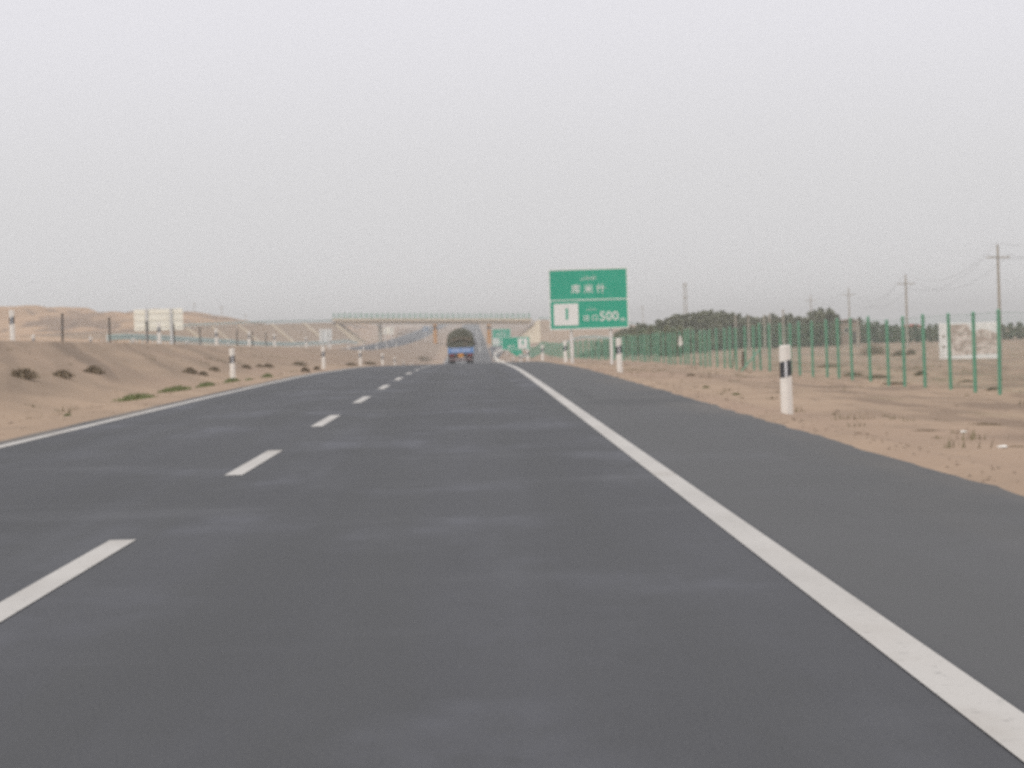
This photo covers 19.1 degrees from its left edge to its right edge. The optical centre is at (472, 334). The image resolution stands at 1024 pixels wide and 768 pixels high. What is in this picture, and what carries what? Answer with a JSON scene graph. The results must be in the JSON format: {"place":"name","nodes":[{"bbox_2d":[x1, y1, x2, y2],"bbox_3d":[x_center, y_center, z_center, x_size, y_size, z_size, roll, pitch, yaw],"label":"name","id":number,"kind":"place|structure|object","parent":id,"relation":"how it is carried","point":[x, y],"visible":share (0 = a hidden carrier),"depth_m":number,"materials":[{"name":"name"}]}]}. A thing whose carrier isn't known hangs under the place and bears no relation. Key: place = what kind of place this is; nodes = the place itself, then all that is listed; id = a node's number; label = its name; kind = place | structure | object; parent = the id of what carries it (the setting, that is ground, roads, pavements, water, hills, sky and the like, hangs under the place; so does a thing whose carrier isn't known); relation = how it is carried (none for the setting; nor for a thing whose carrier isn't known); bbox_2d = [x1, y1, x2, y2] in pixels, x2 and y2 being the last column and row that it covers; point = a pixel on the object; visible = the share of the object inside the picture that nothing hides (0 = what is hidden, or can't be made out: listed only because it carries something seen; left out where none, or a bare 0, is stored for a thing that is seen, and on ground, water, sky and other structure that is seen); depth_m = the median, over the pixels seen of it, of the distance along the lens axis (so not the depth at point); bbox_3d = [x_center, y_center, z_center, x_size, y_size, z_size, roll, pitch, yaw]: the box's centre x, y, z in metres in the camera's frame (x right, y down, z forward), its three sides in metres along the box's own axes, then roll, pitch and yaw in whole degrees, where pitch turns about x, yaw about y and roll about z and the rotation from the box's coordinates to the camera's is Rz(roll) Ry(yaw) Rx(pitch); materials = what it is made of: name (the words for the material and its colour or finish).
{"place":"outdoors","nodes":[
{"label":"outdoors","id":0,"kind":"place"},
{"bbox_2d":[7,323,352,346],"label":"approach embankment","id":1,"kind":"structure","parent":0,"point":[293,332],"depth_m":668.43,"materials":[{"name":"sand"},{"name":"soil"}]},
{"bbox_2d":[183,320,332,327],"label":"guardrail","id":2,"kind":"object","parent":1,"relation":"on","point":[236,323],"visible":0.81,"depth_m":694.36,"materials":[{"name":"metal"}]},
{"bbox_2d":[336,324,366,343],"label":"abutment slope","id":3,"kind":"structure","parent":0,"point":[350,334],"depth_m":895.92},
{"bbox_2d":[342,324,448,349],"bbox_3d":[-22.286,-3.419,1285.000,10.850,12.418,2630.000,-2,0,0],"label":"opposite road","id":4,"kind":"structure","parent":0,"point":[414,336],"depth_m":953.79,"materials":[{"name":"asphalt"}]},
{"bbox_2d":[0,324,1023,767],"bbox_3d":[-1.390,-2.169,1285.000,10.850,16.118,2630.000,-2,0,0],"label":"road","id":5,"kind":"structure","parent":0,"point":[506,564],"depth_m":15.04,"materials":[{"name":"asphalt"}]},
{"bbox_2d":[446,328,475,363],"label":"cargo truck","id":6,"kind":"object","parent":5,"relation":"on","point":[460,342],"visible":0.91,"depth_m":287.90,"materials":[{"name":"metal"}]},
{"bbox_2d":[0,305,1023,495],"bbox_3d":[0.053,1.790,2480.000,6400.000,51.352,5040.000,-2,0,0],"label":"ground","id":7,"kind":"structure","parent":0,"point":[125,367],"depth_m":84.26,"materials":[{"name":"sand"}]},
{"bbox_2d":[9,310,14,340],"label":"delineator post","id":8,"kind":"object","parent":7,"relation":"on","point":[12,325],"visible":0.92,"depth_m":106.95,"materials":[{"name":"white paint"}]},
{"bbox_2d":[11,366,39,378],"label":"dry shrub","id":9,"kind":"object","parent":7,"relation":"on","point":[25,373],"visible":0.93,"depth_m":72.05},
{"bbox_2d":[61,313,63,340],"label":"steel post","id":10,"kind":"object","parent":7,"relation":"on","point":[62,331],"visible":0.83,"depth_m":122.96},
{"bbox_2d":[52,369,75,377],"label":"dry shrub","id":11,"kind":"object","parent":7,"relation":"on","point":[63,374],"visible":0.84,"depth_m":77.83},
{"bbox_2d":[83,365,105,373],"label":"dry shrub","id":12,"kind":"object","parent":7,"relation":"on","point":[92,369],"visible":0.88,"depth_m":85.33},
{"bbox_2d":[114,393,153,401],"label":"grass clump","id":13,"kind":"object","parent":7,"relation":"on","point":[138,396],"visible":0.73,"depth_m":67.69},
{"bbox_2d":[134,308,182,343],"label":"sign back","id":14,"kind":"object","parent":7,"relation":"on","point":[166,319],"visible":0.81,"depth_m":235.97,"materials":[{"name":"metal"}]},
{"bbox_2d":[157,323,160,342],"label":"delineator post","id":15,"kind":"object","parent":7,"relation":"on","point":[158,333],"visible":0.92,"depth_m":156.95,"materials":[{"name":"white paint"}]},
{"bbox_2d":[158,385,193,392],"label":"grass clump","id":16,"kind":"object","parent":7,"relation":"on","point":[175,388],"visible":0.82,"depth_m":81.20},
{"bbox_2d":[182,367,197,373],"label":"dry shrub","id":17,"kind":"object","parent":7,"relation":"on","point":[191,370],"visible":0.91,"depth_m":104.36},
{"bbox_2d":[195,382,215,387],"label":"grass clump","id":18,"kind":"object","parent":7,"relation":"on","point":[205,384],"visible":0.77,"depth_m":85.93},
{"bbox_2d":[106,334,357,346],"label":"guardrail","id":19,"kind":"object","parent":7,"relation":"on","point":[165,338],"visible":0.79,"depth_m":355.44,"materials":[{"name":"metal"}]},
{"bbox_2d":[224,377,239,382],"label":"grass clump","id":20,"kind":"object","parent":7,"relation":"on","point":[231,379],"visible":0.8,"depth_m":93.75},
{"bbox_2d":[229,348,235,377],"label":"delineator post","id":21,"kind":"object","parent":7,"relation":"on","point":[232,361],"visible":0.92,"depth_m":101.95,"materials":[{"name":"white paint"}]},
{"bbox_2d":[321,347,324,368],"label":"delineator post","id":22,"kind":"object","parent":7,"relation":"on","point":[323,356],"visible":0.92,"depth_m":151.95,"materials":[{"name":"white paint"}]},
{"bbox_2d":[319,329,331,348],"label":"sign back","id":23,"kind":"object","parent":7,"relation":"on","point":[325,335],"visible":0.91,"depth_m":469.98,"materials":[{"name":"metal"}]},
{"bbox_2d":[383,327,393,342],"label":"sign back","id":24,"kind":"object","parent":7,"relation":"on","point":[387,330],"visible":0.88,"depth_m":839.98,"materials":[{"name":"metal"}]},
{"bbox_2d":[332,312,531,343],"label":"overpass bridge","id":25,"kind":"structure","parent":7,"relation":"on","point":[387,320],"depth_m":896.05,"materials":[{"name":"concrete"}]},
{"bbox_2d":[473,346,503,362],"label":"exit ramp","id":26,"kind":"structure","parent":7,"relation":"on","point":[484,356],"depth_m":724.83,"materials":[{"name":"concrete"}]},
{"bbox_2d":[494,348,505,361],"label":"guardrail","id":27,"kind":"object","parent":7,"relation":"on","point":[496,352],"visible":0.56,"depth_m":702.37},
{"bbox_2d":[492,329,510,351],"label":"exit sign","id":28,"kind":"object","parent":7,"relation":"on","point":[498,335],"visible":0.66,"depth_m":739.98,"materials":[{"name":"metal"}]},
{"bbox_2d":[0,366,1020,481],"bbox_3d":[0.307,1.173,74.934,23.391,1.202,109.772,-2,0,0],"label":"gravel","id":29,"kind":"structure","parent":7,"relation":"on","point":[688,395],"depth_m":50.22,"materials":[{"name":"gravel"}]},
{"bbox_2d":[6,342,1023,447],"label":"dry growth","id":30,"kind":"object","parent":7,"relation":"on","point":[936,437],"visible":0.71,"depth_m":66.58,"materials":[{"name":"plant"}]},
{"bbox_2d":[502,337,529,355],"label":"direction sign","id":31,"kind":"object","parent":7,"relation":"on","point":[513,345],"visible":0.9,"depth_m":337.98,"materials":[{"name":"metal"}]},
{"bbox_2d":[519,335,609,358],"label":"guardrail","id":32,"kind":"object","parent":7,"relation":"on","point":[585,337],"visible":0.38,"depth_m":559.70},
{"bbox_2d":[563,341,567,362],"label":"delineator post","id":33,"kind":"object","parent":7,"relation":"on","point":[565,350],"visible":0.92,"depth_m":147.96,"materials":[{"name":"white paint"}]},
{"bbox_2d":[548,267,628,363],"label":"exit sign","id":34,"kind":"object","parent":7,"relation":"on","point":[593,298],"visible":1,"depth_m":164.98,"materials":[{"name":"metal"}]},
{"bbox_2d":[616,338,622,372],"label":"delineator post","id":35,"kind":"object","parent":7,"relation":"on","point":[619,355],"visible":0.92,"depth_m":94.95,"materials":[{"name":"white paint"}]},
{"bbox_2d":[619,332,630,356],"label":"green bush","id":36,"kind":"object","parent":7,"relation":"on","point":[625,335],"visible":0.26,"depth_m":315.78,"materials":[{"name":"green plant"}]},
{"bbox_2d":[623,329,639,356],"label":"green bush","id":37,"kind":"object","parent":7,"relation":"on","point":[633,332],"visible":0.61,"depth_m":307.87,"materials":[{"name":"green plant"}]},
{"bbox_2d":[636,327,649,356],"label":"green bush","id":38,"kind":"object","parent":7,"relation":"on","point":[642,330],"visible":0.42,"depth_m":307.79,"materials":[{"name":"green plant"}]},
{"bbox_2d":[642,326,657,356],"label":"green bush","id":39,"kind":"object","parent":7,"relation":"on","point":[649,331],"visible":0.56,"depth_m":297.87,"materials":[{"name":"green plant"}]},
{"bbox_2d":[660,325,677,356],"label":"green bush","id":40,"kind":"object","parent":7,"relation":"on","point":[666,329],"visible":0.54,"depth_m":297.79,"materials":[{"name":"green plant"}]},
{"bbox_2d":[669,327,682,356],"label":"green bush","id":41,"kind":"object","parent":7,"relation":"on","point":[673,329],"visible":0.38,"depth_m":306.86,"materials":[{"name":"green plant"}]},
{"bbox_2d":[676,318,687,329],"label":"shelterbelt tree","id":42,"kind":"object","parent":7,"relation":"on","point":[679,322],"visible":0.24,"depth_m":425.18,"materials":[{"name":"green plant"}]},
{"bbox_2d":[676,325,690,356],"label":"green bush","id":43,"kind":"object","parent":7,"relation":"on","point":[680,328],"visible":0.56,"depth_m":307.82,"materials":[{"name":"green plant"}]},
{"bbox_2d":[682,282,686,313],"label":"twin pole","id":44,"kind":"object","parent":7,"relation":"on","point":[684,284],"visible":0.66,"depth_m":519.94,"materials":[{"name":"concrete"}]},
{"bbox_2d":[681,314,694,351],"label":"shelterbelt tree","id":45,"kind":"object","parent":7,"relation":"on","point":[685,319],"visible":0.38,"depth_m":427.22,"materials":[{"name":"green plant"}]},
{"bbox_2d":[690,318,698,344],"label":"shelterbelt tree","id":46,"kind":"object","parent":7,"relation":"on","point":[693,324],"visible":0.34,"depth_m":434.35,"materials":[{"name":"green plant"}]},
{"bbox_2d":[689,332,702,352],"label":"green bush","id":47,"kind":"object","parent":7,"relation":"on","point":[695,339],"visible":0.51,"depth_m":394.75,"materials":[{"name":"green plant"}]},
{"bbox_2d":[694,312,707,350],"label":"shelterbelt tree","id":48,"kind":"object","parent":7,"relation":"on","point":[700,321],"visible":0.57,"depth_m":433.87,"materials":[{"name":"green plant"}]},
{"bbox_2d":[696,312,711,345],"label":"shelterbelt tree","id":49,"kind":"object","parent":7,"relation":"on","point":[705,317],"visible":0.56,"depth_m":435.15,"materials":[{"name":"green plant"}]},
{"bbox_2d":[697,334,712,352],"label":"green bush","id":50,"kind":"object","parent":7,"relation":"on","point":[707,342],"visible":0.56,"depth_m":392.79,"materials":[{"name":"green plant"}]},
{"bbox_2d":[707,312,722,350],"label":"shelterbelt tree","id":51,"kind":"object","parent":7,"relation":"on","point":[715,318],"visible":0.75,"depth_m":429.97,"materials":[{"name":"green plant"}]},
{"bbox_2d":[711,313,728,349],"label":"shelterbelt tree","id":52,"kind":"object","parent":7,"relation":"on","point":[720,315],"visible":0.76,"depth_m":432.78,"materials":[{"name":"green plant"}]},
{"bbox_2d":[719,335,731,349],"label":"green bush","id":53,"kind":"object","parent":7,"relation":"on","point":[726,345],"visible":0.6,"depth_m":431.70,"materials":[{"name":"green plant"}]},
{"bbox_2d":[719,313,732,344],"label":"shelterbelt tree","id":54,"kind":"object","parent":7,"relation":"on","point":[725,320],"visible":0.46,"depth_m":436.61,"materials":[{"name":"green plant"}]},
{"bbox_2d":[727,312,740,348],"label":"shelterbelt tree","id":55,"kind":"object","parent":7,"relation":"on","point":[732,320],"visible":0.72,"depth_m":437.14,"materials":[{"name":"green plant"}]},
{"bbox_2d":[732,322,743,348],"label":"shelterbelt tree","id":56,"kind":"object","parent":7,"relation":"on","point":[740,329],"visible":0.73,"depth_m":437.50,"materials":[{"name":"green plant"}]},
{"bbox_2d":[739,351,747,370],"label":"rusty post","id":57,"kind":"object","parent":7,"relation":"on","point":[741,368],"visible":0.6,"depth_m":124.96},
{"bbox_2d":[741,317,754,348],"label":"shelterbelt tree","id":58,"kind":"object","parent":7,"relation":"on","point":[746,327],"visible":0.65,"depth_m":438.41,"materials":[{"name":"green plant"}]},
{"bbox_2d":[747,315,749,350],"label":"concrete post","id":59,"kind":"object","parent":7,"relation":"on","point":[748,333],"visible":0.83,"depth_m":424.88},
{"bbox_2d":[750,317,760,347],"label":"shelterbelt tree","id":60,"kind":"object","parent":7,"relation":"on","point":[753,320],"visible":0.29,"depth_m":446.64,"materials":[{"name":"green plant"}]},
{"bbox_2d":[751,317,766,347],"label":"shelterbelt tree","id":61,"kind":"object","parent":7,"relation":"on","point":[757,320],"visible":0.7,"depth_m":440.09,"materials":[{"name":"green plant"}]},
{"bbox_2d":[763,315,765,350],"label":"concrete post","id":62,"kind":"object","parent":7,"relation":"on","point":[764,332],"visible":0.83,"depth_m":424.88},
{"bbox_2d":[760,324,772,347],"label":"shelterbelt tree","id":63,"kind":"object","parent":7,"relation":"on","point":[766,328],"visible":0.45,"depth_m":441.33,"materials":[{"name":"green plant"}]},
{"bbox_2d":[766,321,776,347],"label":"shelterbelt tree","id":64,"kind":"object","parent":7,"relation":"on","point":[773,335],"visible":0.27,"depth_m":446.76,"materials":[{"name":"green plant"}]},
{"bbox_2d":[770,313,776,347],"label":"shelterbelt tree","id":65,"kind":"object","parent":7,"relation":"on","point":[772,317],"visible":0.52,"depth_m":453.14,"materials":[{"name":"green plant"}]},
{"bbox_2d":[772,319,778,347],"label":"shelterbelt tree","id":66,"kind":"object","parent":7,"relation":"on","point":[775,323],"visible":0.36,"depth_m":449.90,"materials":[{"name":"green plant"}]},
{"bbox_2d":[529,309,1023,394],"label":"fence","id":67,"kind":"object","parent":7,"relation":"on","point":[537,351],"visible":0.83,"depth_m":104.35,"materials":[{"name":"metal"}]},
{"bbox_2d":[775,317,788,347],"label":"shelterbelt tree","id":68,"kind":"object","parent":7,"relation":"on","point":[779,320],"visible":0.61,"depth_m":440.96,"materials":[{"name":"green plant"}]},
{"bbox_2d":[782,310,784,344],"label":"concrete post","id":69,"kind":"object","parent":7,"relation":"on","point":[783,327],"visible":0.83,"depth_m":424.88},
{"bbox_2d":[779,345,792,414],"bbox_3d":[4.725,0.853,45.990,0.181,1.394,0.142,-2,0,2],"label":"delineator post","id":70,"kind":"object","parent":7,"relation":"on","point":[785,379],"visible":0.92,"depth_m":45.95,"materials":[{"name":"white paint"}]},
{"bbox_2d":[786,318,797,346],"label":"shelterbelt tree","id":71,"kind":"object","parent":7,"relation":"on","point":[792,327],"visible":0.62,"depth_m":444.51,"materials":[{"name":"green plant"}]},
{"bbox_2d":[791,315,802,345],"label":"shelterbelt tree","id":72,"kind":"object","parent":7,"relation":"on","point":[797,319],"visible":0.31,"depth_m":459.02,"materials":[{"name":"green plant"}]},
{"bbox_2d":[793,322,810,346],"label":"shelterbelt tree","id":73,"kind":"object","parent":7,"relation":"on","point":[802,335],"visible":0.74,"depth_m":445.68,"materials":[{"name":"green plant"}]},
{"bbox_2d":[802,317,813,346],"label":"shelterbelt tree","id":74,"kind":"object","parent":7,"relation":"on","point":[806,322],"visible":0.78,"depth_m":449.66,"materials":[{"name":"green plant"}]},
{"bbox_2d":[805,319,819,346],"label":"shelterbelt tree","id":75,"kind":"object","parent":7,"relation":"on","point":[817,339],"visible":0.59,"depth_m":450.41,"materials":[{"name":"green plant"}]},
{"bbox_2d":[815,311,824,346],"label":"shelterbelt tree","id":76,"kind":"object","parent":7,"relation":"on","point":[819,320],"visible":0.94,"depth_m":451.22,"materials":[{"name":"green plant"}]},
{"bbox_2d":[820,307,841,346],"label":"shelterbelt tree","id":77,"kind":"object","parent":7,"relation":"on","point":[828,313],"visible":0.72,"depth_m":452.71,"materials":[{"name":"green plant"}]},
{"bbox_2d":[829,320,840,346],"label":"shelterbelt tree","id":78,"kind":"object","parent":7,"relation":"on","point":[834,333],"visible":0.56,"depth_m":450.45,"materials":[{"name":"green plant"}]},
{"bbox_2d":[843,287,854,317],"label":"utility pole","id":79,"kind":"object","parent":7,"relation":"on","point":[848,294],"visible":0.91,"depth_m":539.91,"materials":[{"name":"concrete"}]},
{"bbox_2d":[839,319,860,344],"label":"mud house","id":80,"kind":"structure","parent":7,"relation":"on","point":[854,331],"depth_m":470.00,"materials":[{"name":"soil"}]},
{"bbox_2d":[860,320,865,343],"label":"tree","id":81,"kind":"object","parent":7,"relation":"on","point":[861,339],"visible":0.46,"depth_m":491.13,"materials":[{"name":"green plant"}]},
{"bbox_2d":[861,321,878,342],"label":"tree","id":82,"kind":"object","parent":7,"relation":"on","point":[865,326],"visible":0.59,"depth_m":488.56,"materials":[{"name":"green plant"}]},
{"bbox_2d":[859,343,885,354],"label":"scrub tuft","id":83,"kind":"object","parent":7,"relation":"on","point":[875,351],"visible":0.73,"depth_m":323.52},
{"bbox_2d":[870,325,882,342],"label":"tree","id":84,"kind":"object","parent":7,"relation":"on","point":[875,329],"visible":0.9,"depth_m":488.25,"materials":[{"name":"green plant"}]},
{"bbox_2d":[863,374,892,378],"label":"scrub tuft","id":85,"kind":"object","parent":7,"relation":"on","point":[877,376],"visible":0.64,"depth_m":91.04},
{"bbox_2d":[878,324,885,342],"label":"tree","id":86,"kind":"object","parent":7,"relation":"on","point":[882,333],"visible":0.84,"depth_m":492.22,"materials":[{"name":"green plant"}]},
{"bbox_2d":[885,325,894,342],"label":"tree","id":87,"kind":"object","parent":7,"relation":"on","point":[889,328],"visible":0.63,"depth_m":494.25,"materials":[{"name":"green plant"}]},
{"bbox_2d":[880,381,910,384],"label":"scrub tuft","id":88,"kind":"object","parent":7,"relation":"on","point":[896,383],"visible":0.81,"depth_m":84.34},
{"bbox_2d":[892,324,901,342],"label":"tree","id":89,"kind":"object","parent":7,"relation":"on","point":[896,329],"visible":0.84,"depth_m":488.05,"materials":[{"name":"green plant"}]},
{"bbox_2d":[890,349,909,355],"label":"scrub tuft","id":90,"kind":"object","parent":7,"relation":"on","point":[898,353],"visible":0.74,"depth_m":290.68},
{"bbox_2d":[898,273,914,347],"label":"utility pole","id":91,"kind":"object","parent":7,"relation":"on","point":[906,309],"visible":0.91,"depth_m":380.89,"materials":[{"name":"concrete"}]},
{"bbox_2d":[905,326,915,342],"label":"tree","id":92,"kind":"object","parent":7,"relation":"on","point":[910,331],"visible":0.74,"depth_m":485.23,"materials":[{"name":"green plant"}]},
{"bbox_2d":[910,324,920,341],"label":"tree","id":93,"kind":"object","parent":7,"relation":"on","point":[917,331],"visible":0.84,"depth_m":489.26,"materials":[{"name":"green plant"}]},
{"bbox_2d":[925,326,934,341],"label":"tree","id":94,"kind":"object","parent":7,"relation":"on","point":[928,332],"visible":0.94,"depth_m":485.38,"materials":[{"name":"green plant"}]},
{"bbox_2d":[931,325,938,341],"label":"tree","id":95,"kind":"object","parent":7,"relation":"on","point":[936,332],"visible":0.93,"depth_m":489.04,"materials":[{"name":"green plant"}]},
{"bbox_2d":[939,322,996,358],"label":"painted wall","id":96,"kind":"structure","parent":7,"relation":"on","point":[986,344],"depth_m":236.02,"materials":[{"name":"paint"}]},
{"bbox_2d":[986,243,1010,356],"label":"utility pole","id":97,"kind":"object","parent":7,"relation":"on","point":[998,282],"visible":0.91,"depth_m":270.90,"materials":[{"name":"concrete"}]},
{"bbox_2d":[814,242,1022,300],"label":"overhead wire","id":98,"kind":"object","parent":97,"relation":"attached to","point":[949,277],"visible":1,"depth_m":308.10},
{"bbox_2d":[1003,323,1014,339],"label":"tree","id":99,"kind":"object","parent":7,"relation":"on","point":[1009,331],"visible":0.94,"depth_m":487.61,"materials":[{"name":"green plant"}]},
{"bbox_2d":[1013,325,1021,338],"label":"tree","id":100,"kind":"object","parent":7,"relation":"on","point":[1018,328],"visible":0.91,"depth_m":489.68,"materials":[{"name":"green plant"}]},
{"bbox_2d":[1014,322,1023,338],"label":"tree","id":101,"kind":"object","parent":7,"relation":"on","point":[1020,325],"visible":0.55,"depth_m":498.52,"materials":[{"name":"green plant"}]},
{"bbox_2d":[0,0,1023,329],"label":"sky","id":102,"kind":"structure","parent":0,"point":[264,160],"materials":[{"name":"grey"}]},
{"bbox_2d":[518,320,540,342],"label":"abutment slope","id":103,"kind":"structure","parent":0,"point":[533,331],"depth_m":893.77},
{"bbox_2d":[540,320,635,342],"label":"approach embankment","id":104,"kind":"structure","parent":0,"point":[548,335],"depth_m":893.08,"materials":[{"name":"soil"}]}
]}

